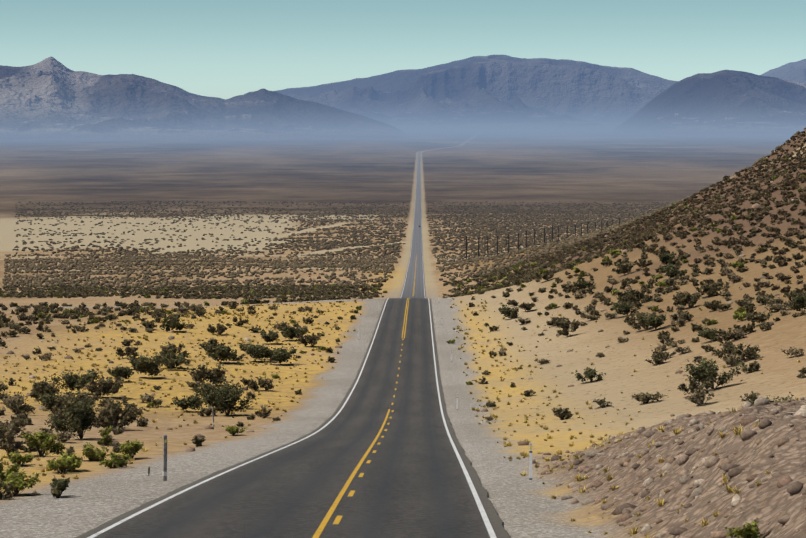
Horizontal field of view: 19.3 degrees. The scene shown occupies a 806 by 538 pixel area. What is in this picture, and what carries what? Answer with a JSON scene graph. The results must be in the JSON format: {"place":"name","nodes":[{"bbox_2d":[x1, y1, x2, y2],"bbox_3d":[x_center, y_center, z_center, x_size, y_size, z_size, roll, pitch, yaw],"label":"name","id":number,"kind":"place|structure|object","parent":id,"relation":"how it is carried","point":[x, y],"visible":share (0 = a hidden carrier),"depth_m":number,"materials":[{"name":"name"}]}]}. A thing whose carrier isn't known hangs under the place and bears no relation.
{"place":"outdoors","nodes":[
{"label":"outdoors","id":0,"kind":"place"},
{"bbox_2d":[75,139,509,537],"bbox_3d":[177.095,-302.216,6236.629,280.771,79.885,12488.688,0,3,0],"label":"road","id":1,"kind":"structure","parent":0,"point":[412,482],"depth_m":78.73,"materials":[{"name":"grey asphalt"}]},
{"bbox_2d":[87,151,420,537],"bbox_3d":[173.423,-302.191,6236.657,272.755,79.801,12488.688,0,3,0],"label":"road edge line","id":2,"kind":"object","parent":1,"relation":"on","point":[129,517],"visible":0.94,"depth_m":84.37,"materials":[{"name":"white paint"}]},
{"bbox_2d":[312,409,389,537],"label":"solid center line","id":3,"kind":"object","parent":1,"relation":"on","point":[318,532],"visible":1,"depth_m":68.97,"materials":[{"name":"yellow paint"}]},
{"bbox_2d":[333,410,393,523],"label":"dashed center line","id":4,"kind":"object","parent":1,"relation":"on","point":[338,518],"visible":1,"depth_m":68.98,"materials":[{"name":"yellow paint"}]},
{"bbox_2d":[402,298,407,337],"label":"road marking","id":5,"kind":"object","parent":1,"relation":"on","point":[404,319],"visible":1,"depth_m":348.82,"materials":[{"name":"yellow paint"}]},
{"bbox_2d":[404,299,408,337],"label":"road marking","id":6,"kind":"object","parent":1,"relation":"on","point":[406,318],"visible":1,"depth_m":347.32,"materials":[{"name":"yellow paint"}]},
{"bbox_2d":[420,148,496,537],"bbox_3d":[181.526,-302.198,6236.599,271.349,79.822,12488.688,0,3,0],"label":"road edge line","id":7,"kind":"object","parent":1,"relation":"on","point":[490,530],"visible":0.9,"depth_m":82.55,"materials":[{"name":"white paint"}]},
{"bbox_2d":[0,129,805,537],"bbox_3d":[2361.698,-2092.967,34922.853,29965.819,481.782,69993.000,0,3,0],"label":"ground","id":8,"kind":"structure","parent":0,"point":[548,167],"depth_m":293.66,"materials":[{"name":"beige sand"}]},
{"bbox_2d":[163,434,166,480],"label":"post","id":9,"kind":"object","parent":8,"relation":"on","point":[164,457],"visible":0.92,"depth_m":77.01,"materials":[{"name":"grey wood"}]},
{"bbox_2d":[13,200,671,256],"bbox_3d":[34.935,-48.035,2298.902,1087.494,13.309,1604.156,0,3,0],"label":"shrubs","id":10,"kind":"object","parent":8,"relation":"on","point":[483,222],"visible":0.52,"depth_m":2221.12,"materials":[{"name":"plant"}]},
{"bbox_2d":[10,309,774,537],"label":"shrub litter","id":11,"kind":"object","parent":8,"relation":"on","point":[762,536],"visible":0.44,"depth_m":197.44,"materials":[{"name":"plant"}]},
{"bbox_2d":[0,302,793,537],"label":"shrubs","id":12,"kind":"object","parent":8,"relation":"on","point":[217,376],"depth_m":182.69,"materials":[{"name":"green plant"}]},
{"bbox_2d":[0,193,803,537],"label":"tufts","id":13,"kind":"object","parent":8,"relation":"on","point":[660,503],"visible":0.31,"depth_m":210.87,"materials":[{"name":"yellow plant"}]},
{"bbox_2d":[0,131,805,338],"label":"shrubs","id":14,"kind":"object","parent":8,"relation":"on","point":[638,233],"visible":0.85,"depth_m":412.58,"materials":[{"name":"green plant"}]},
{"bbox_2d":[0,253,805,499],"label":"shrubs","id":15,"kind":"object","parent":8,"relation":"on","point":[85,417],"depth_m":181.56,"materials":[{"name":"green plant"}]},
{"bbox_2d":[1,254,805,537],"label":"rocks","id":16,"kind":"object","parent":8,"relation":"on","point":[627,509],"visible":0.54,"depth_m":58.39,"materials":[{"name":"stone"}]},
{"bbox_2d":[1,139,805,339],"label":"shrub litter","id":17,"kind":"object","parent":8,"relation":"on","point":[536,279],"visible":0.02,"depth_m":338.60,"materials":[{"name":"brown plant"}]},
{"bbox_2d":[2,127,805,287],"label":"shrubs","id":18,"kind":"object","parent":8,"relation":"on","point":[125,261],"visible":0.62,"depth_m":1102.86,"materials":[{"name":"brown plant"}]},
{"bbox_2d":[529,443,531,479],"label":"delineator","id":19,"kind":"object","parent":8,"relation":"on","point":[530,461],"visible":0.9,"depth_m":77.98,"materials":[{"name":"white plastic"}]},
{"bbox_2d":[464,218,620,257],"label":"utility poles","id":20,"kind":"object","parent":8,"relation":"on","point":[558,226],"visible":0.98,"depth_m":1587.95,"materials":[{"name":"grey wood"}]},
{"bbox_2d":[512,150,800,278],"bbox_3d":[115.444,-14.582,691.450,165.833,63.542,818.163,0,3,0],"label":"shrubs","id":21,"kind":"object","parent":8,"relation":"on","point":[755,206],"visible":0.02,"depth_m":400.07,"materials":[{"name":"green plant"}]},
{"bbox_2d":[0,55,805,143],"bbox_3d":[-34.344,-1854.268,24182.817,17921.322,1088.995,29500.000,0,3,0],"label":"mountains","id":22,"kind":"structure","parent":0,"point":[50,98],"depth_m":17180.13,"materials":[{"name":"blue stone"}]},
{"bbox_2d":[0,0,805,98],"label":"sky","id":23,"kind":"structure","parent":0,"point":[224,49],"materials":[{"name":"blue"}]}
]}

